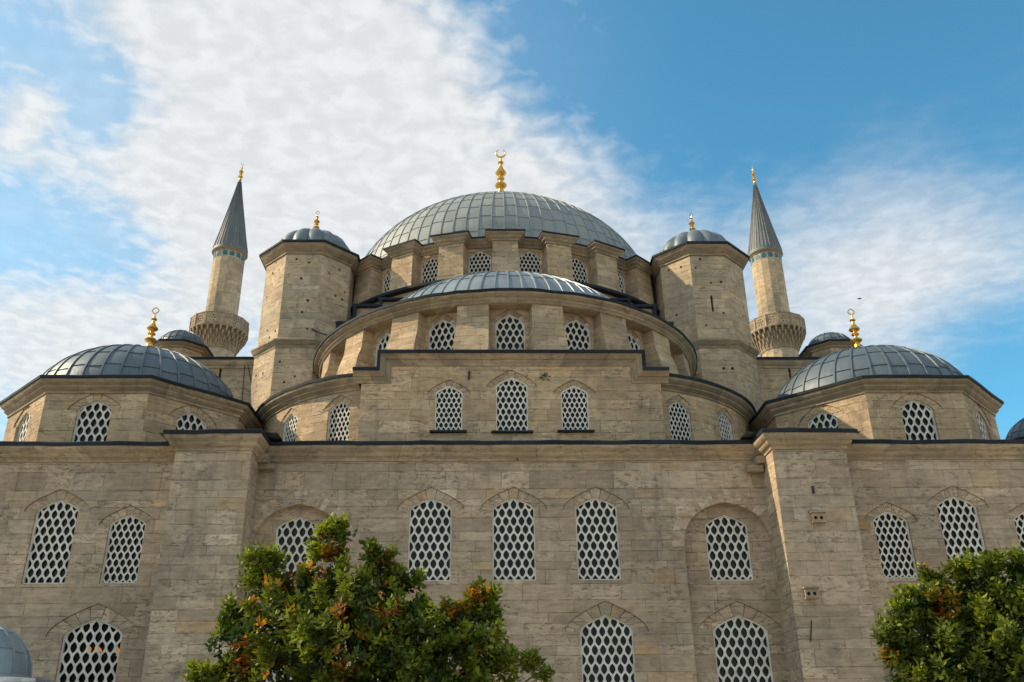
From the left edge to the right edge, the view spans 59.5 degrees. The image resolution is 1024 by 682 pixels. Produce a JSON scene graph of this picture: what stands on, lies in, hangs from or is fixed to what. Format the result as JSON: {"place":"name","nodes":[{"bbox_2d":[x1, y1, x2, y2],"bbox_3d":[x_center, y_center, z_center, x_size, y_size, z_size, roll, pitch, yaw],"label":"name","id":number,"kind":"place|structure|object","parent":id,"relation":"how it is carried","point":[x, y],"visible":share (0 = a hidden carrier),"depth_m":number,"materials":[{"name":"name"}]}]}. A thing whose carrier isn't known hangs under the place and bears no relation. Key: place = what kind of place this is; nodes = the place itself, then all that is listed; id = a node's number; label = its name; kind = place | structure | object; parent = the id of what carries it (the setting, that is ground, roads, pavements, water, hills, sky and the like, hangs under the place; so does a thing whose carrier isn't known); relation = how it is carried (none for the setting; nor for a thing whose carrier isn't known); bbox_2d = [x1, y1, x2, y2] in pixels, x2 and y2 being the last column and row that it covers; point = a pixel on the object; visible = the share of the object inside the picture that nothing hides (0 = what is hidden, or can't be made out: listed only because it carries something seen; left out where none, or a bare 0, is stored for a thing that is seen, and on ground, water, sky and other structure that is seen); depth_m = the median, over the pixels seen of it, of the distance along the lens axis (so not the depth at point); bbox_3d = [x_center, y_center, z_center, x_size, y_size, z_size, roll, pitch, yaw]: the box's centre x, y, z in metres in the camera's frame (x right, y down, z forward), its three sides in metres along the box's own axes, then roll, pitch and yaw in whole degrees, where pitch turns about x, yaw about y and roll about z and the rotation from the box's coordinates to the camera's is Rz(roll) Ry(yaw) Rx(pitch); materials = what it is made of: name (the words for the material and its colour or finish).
{"place":"outdoors","nodes":[
{"label":"outdoors","id":0,"kind":"place"},
{"bbox_2d":[0,150,1023,681],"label":"mosque","id":1,"kind":"structure","parent":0,"point":[664,474],"depth_m":30.94,"materials":[{"name":"stone"}]},
{"bbox_2d":[0,515,7,525],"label":"window","id":2,"kind":"structure","parent":1,"relation":"in","point":[3,522],"depth_m":29.80,"materials":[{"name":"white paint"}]},
{"bbox_2d":[15,406,33,440],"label":"window","id":3,"kind":"structure","parent":1,"relation":"in","point":[28,412],"depth_m":34.52,"materials":[{"name":"white paint"}]},
{"bbox_2d":[22,490,90,583],"bbox_3d":[-15.202,6.478,29.737,2.190,3.129,0.179,0,-25,-2],"label":"window","id":4,"kind":"structure","parent":1,"relation":"in","point":[57,512],"depth_m":29.76,"materials":[{"name":"white paint"}]},
{"bbox_2d":[47,604,138,681],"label":"window","id":5,"kind":"structure","parent":1,"relation":"in","point":[101,614],"depth_m":28.45,"materials":[{"name":"white paint"}]},
{"bbox_2d":[68,394,121,441],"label":"window","id":6,"kind":"structure","parent":1,"relation":"in","point":[94,411],"depth_m":33.20,"materials":[{"name":"white paint"}]},
{"bbox_2d":[87,608,119,656],"bbox_3d":[-13.285,9.308,29.787,1.220,2.200,1.242,0,-25,-2],"label":"hanging lamp","id":7,"kind":"object","parent":1,"relation":"hanging from","point":[114,654],"visible":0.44,"depth_m":29.51,"materials":[{"name":"orange glass"}]},
{"bbox_2d":[100,506,155,582],"bbox_3d":[-12.799,6.739,29.688,1.877,2.560,0.179,0,-25,-2],"label":"window","id":8,"kind":"structure","parent":1,"relation":"in","point":[126,533],"depth_m":29.73,"materials":[{"name":"white paint"}]},
{"bbox_2d":[168,405,215,429],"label":"window","id":9,"kind":"structure","parent":1,"relation":"in","point":[191,417],"depth_m":34.62,"materials":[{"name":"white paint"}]},
{"bbox_2d":[245,606,292,681],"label":"window","id":10,"kind":"structure","parent":1,"relation":"in","point":[274,675],"depth_m":28.42,"materials":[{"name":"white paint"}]},
{"bbox_2d":[279,408,301,440],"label":"window","id":11,"kind":"structure","parent":1,"relation":"in","point":[289,422],"depth_m":35.88,"materials":[{"name":"white paint"}]},
{"bbox_2d":[275,517,317,578],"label":"window","id":12,"kind":"structure","parent":1,"relation":"in","point":[290,535],"depth_m":30.21,"materials":[{"name":"white paint"}]},
{"bbox_2d":[322,396,356,439],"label":"window","id":13,"kind":"structure","parent":1,"relation":"in","point":[339,415],"depth_m":34.53,"materials":[{"name":"white paint"}]},
{"bbox_2d":[373,328,390,366],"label":"window","id":14,"kind":"structure","parent":1,"relation":"in","point":[381,342],"depth_m":37.01,"materials":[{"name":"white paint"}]},
{"bbox_2d":[383,270,390,292],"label":"window","id":15,"kind":"structure","parent":1,"relation":"in","point":[386,281],"depth_m":46.65,"materials":[{"name":"white paint"}]},
{"bbox_2d":[421,257,437,282],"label":"window","id":16,"kind":"structure","parent":1,"relation":"in","point":[429,268],"depth_m":45.42,"materials":[{"name":"white paint"}]},
{"bbox_2d":[397,488,463,580],"bbox_3d":[-2.747,6.484,30.095,2.252,3.139,0.180,0,-25,-2],"label":"window","id":17,"kind":"structure","parent":1,"relation":"in","point":[430,516],"depth_m":30.16,"materials":[{"name":"white paint"}]},
{"bbox_2d":[425,315,455,348],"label":"window","id":18,"kind":"structure","parent":1,"relation":"in","point":[442,329],"depth_m":35.69,"materials":[{"name":"white paint"}]},
{"bbox_2d":[428,380,469,432],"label":"window","id":19,"kind":"structure","parent":1,"relation":"in","point":[449,398],"depth_m":32.61,"materials":[{"name":"white paint"}]},
{"bbox_2d":[469,251,490,273],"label":"window","id":20,"kind":"structure","parent":1,"relation":"in","point":[480,261],"depth_m":44.86,"materials":[{"name":"white paint"}]},
{"bbox_2d":[491,310,528,348],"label":"window","id":21,"kind":"structure","parent":1,"relation":"in","point":[509,325],"depth_m":35.32,"materials":[{"name":"white paint"}]},
{"bbox_2d":[487,371,535,432],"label":"window","id":22,"kind":"structure","parent":1,"relation":"in","point":[511,392],"depth_m":32.75,"materials":[{"name":"white paint"}]},
{"bbox_2d":[481,487,546,580],"bbox_3d":[0.062,6.487,30.177,2.252,3.139,0.177,0,-25,-2],"label":"window","id":23,"kind":"structure","parent":1,"relation":"in","point":[513,519],"depth_m":30.20,"materials":[{"name":"white paint"}]},
{"bbox_2d":[519,251,541,273],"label":"window","id":24,"kind":"structure","parent":1,"relation":"in","point":[529,261],"depth_m":44.93,"materials":[{"name":"white paint"}]},
{"bbox_2d":[539,372,550,380],"bbox_3d":[1.206,1.284,33.011,0.437,0.370,0.264,-12,-27,23],"label":"weed","id":25,"kind":"object","parent":1,"relation":"attached to","point":[544,375],"visible":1,"depth_m":33.02,"materials":[{"name":"green plant"}]},
{"bbox_2d":[553,380,594,432],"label":"window","id":26,"kind":"structure","parent":1,"relation":"in","point":[574,399],"depth_m":32.74,"materials":[{"name":"white paint"}]},
{"bbox_2d":[564,315,592,349],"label":"window","id":27,"kind":"structure","parent":1,"relation":"in","point":[577,330],"depth_m":35.85,"materials":[{"name":"white paint"}]},
{"bbox_2d":[572,258,587,282],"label":"window","id":28,"kind":"structure","parent":1,"relation":"in","point":[579,268],"depth_m":45.65,"materials":[{"name":"white paint"}]},
{"bbox_2d":[563,487,628,579],"bbox_3d":[2.871,6.489,30.256,2.252,3.139,0.179,0,-25,-2],"label":"window","id":29,"kind":"structure","parent":1,"relation":"in","point":[597,536],"depth_m":30.28,"materials":[{"name":"white paint"}]},
{"bbox_2d":[565,601,647,681],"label":"window","id":30,"kind":"structure","parent":1,"relation":"in","point":[607,642],"depth_m":28.85,"materials":[{"name":"white paint"}]},
{"bbox_2d":[618,272,624,292],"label":"window","id":31,"kind":"structure","parent":1,"relation":"in","point":[621,281],"depth_m":47.02,"materials":[{"name":"white paint"}]},
{"bbox_2d":[627,328,642,349],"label":"window","id":32,"kind":"structure","parent":1,"relation":"in","point":[636,343],"depth_m":37.35,"materials":[{"name":"white paint"}]},
{"bbox_2d":[662,395,695,439],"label":"window","id":33,"kind":"structure","parent":1,"relation":"in","point":[679,410],"depth_m":34.90,"materials":[{"name":"white paint"}]},
{"bbox_2d":[715,408,735,439],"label":"window","id":34,"kind":"structure","parent":1,"relation":"in","point":[725,420],"depth_m":36.40,"materials":[{"name":"white paint"}]},
{"bbox_2d":[705,515,752,580],"bbox_3d":[7.326,7.026,30.467,1.470,2.240,0.125,0,-25,-2],"label":"window","id":35,"kind":"structure","parent":1,"relation":"in","point":[728,550],"depth_m":30.45,"materials":[{"name":"white paint"}]},
{"bbox_2d":[697,602,781,681],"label":"window","id":36,"kind":"structure","parent":1,"relation":"in","point":[742,651],"depth_m":29.22,"materials":[{"name":"white paint"}]},
{"bbox_2d":[798,405,845,427],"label":"window","id":37,"kind":"structure","parent":1,"relation":"in","point":[821,416],"depth_m":35.32,"materials":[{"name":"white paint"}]},
{"bbox_2d":[864,503,917,577],"bbox_3d":[12.930,6.761,30.423,1.877,2.560,0.180,0,-25,-2],"label":"window","id":38,"kind":"structure","parent":1,"relation":"in","point":[897,559],"depth_m":30.46,"materials":[{"name":"white paint"}]},
{"bbox_2d":[891,393,941,439],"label":"window","id":39,"kind":"structure","parent":1,"relation":"in","point":[917,415],"depth_m":34.09,"materials":[{"name":"white paint"}]},
{"bbox_2d":[926,486,987,571],"bbox_3d":[15.326,6.505,30.610,2.190,3.129,0.180,0,-25,-2],"label":"window","id":40,"kind":"structure","parent":1,"relation":"in","point":[958,516],"depth_m":30.81,"materials":[{"name":"white paint"}]},
{"bbox_2d":[974,404,988,439],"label":"window","id":41,"kind":"structure","parent":1,"relation":"in","point":[982,419],"depth_m":35.60,"materials":[{"name":"white paint"}]},
{"bbox_2d":[1004,503,1023,553],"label":"window","id":42,"kind":"structure","parent":1,"relation":"in","point":[1016,515],"depth_m":30.81,"materials":[{"name":"white paint"}]},
{"bbox_2d":[0,0,1023,440],"label":"sky","id":43,"kind":"structure","parent":0,"point":[882,141],"materials":[{"name":"blue"}]},
{"label":"ground","id":44,"kind":"structure","parent":0,"visible":0},
{"bbox_2d":[0,625,56,681],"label":"domed kiosk","id":45,"kind":"object","parent":44,"relation":"on","point":[16,664],"visible":1,"depth_m":23.25,"materials":[{"name":"metal"}]},
{"bbox_2d":[189,162,248,356],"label":"minaret","id":46,"kind":"object","parent":44,"relation":"on","point":[219,326],"visible":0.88,"depth_m":79.33,"materials":[{"name":"stone"}]},
{"bbox_2d":[178,512,554,681],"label":"tree","id":47,"kind":"object","parent":44,"relation":"on","point":[304,635],"visible":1,"depth_m":13.09,"materials":[{"name":"green plant"}]},
{"bbox_2d":[748,168,805,356],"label":"minaret","id":48,"kind":"object","parent":44,"relation":"on","point":[779,330],"visible":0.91,"depth_m":80.58,"materials":[{"name":"stone"}]},
{"bbox_2d":[869,540,1023,681],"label":"tree","id":49,"kind":"object","parent":44,"relation":"on","point":[978,626],"visible":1,"depth_m":12.85,"materials":[{"name":"green plant"}]}
]}

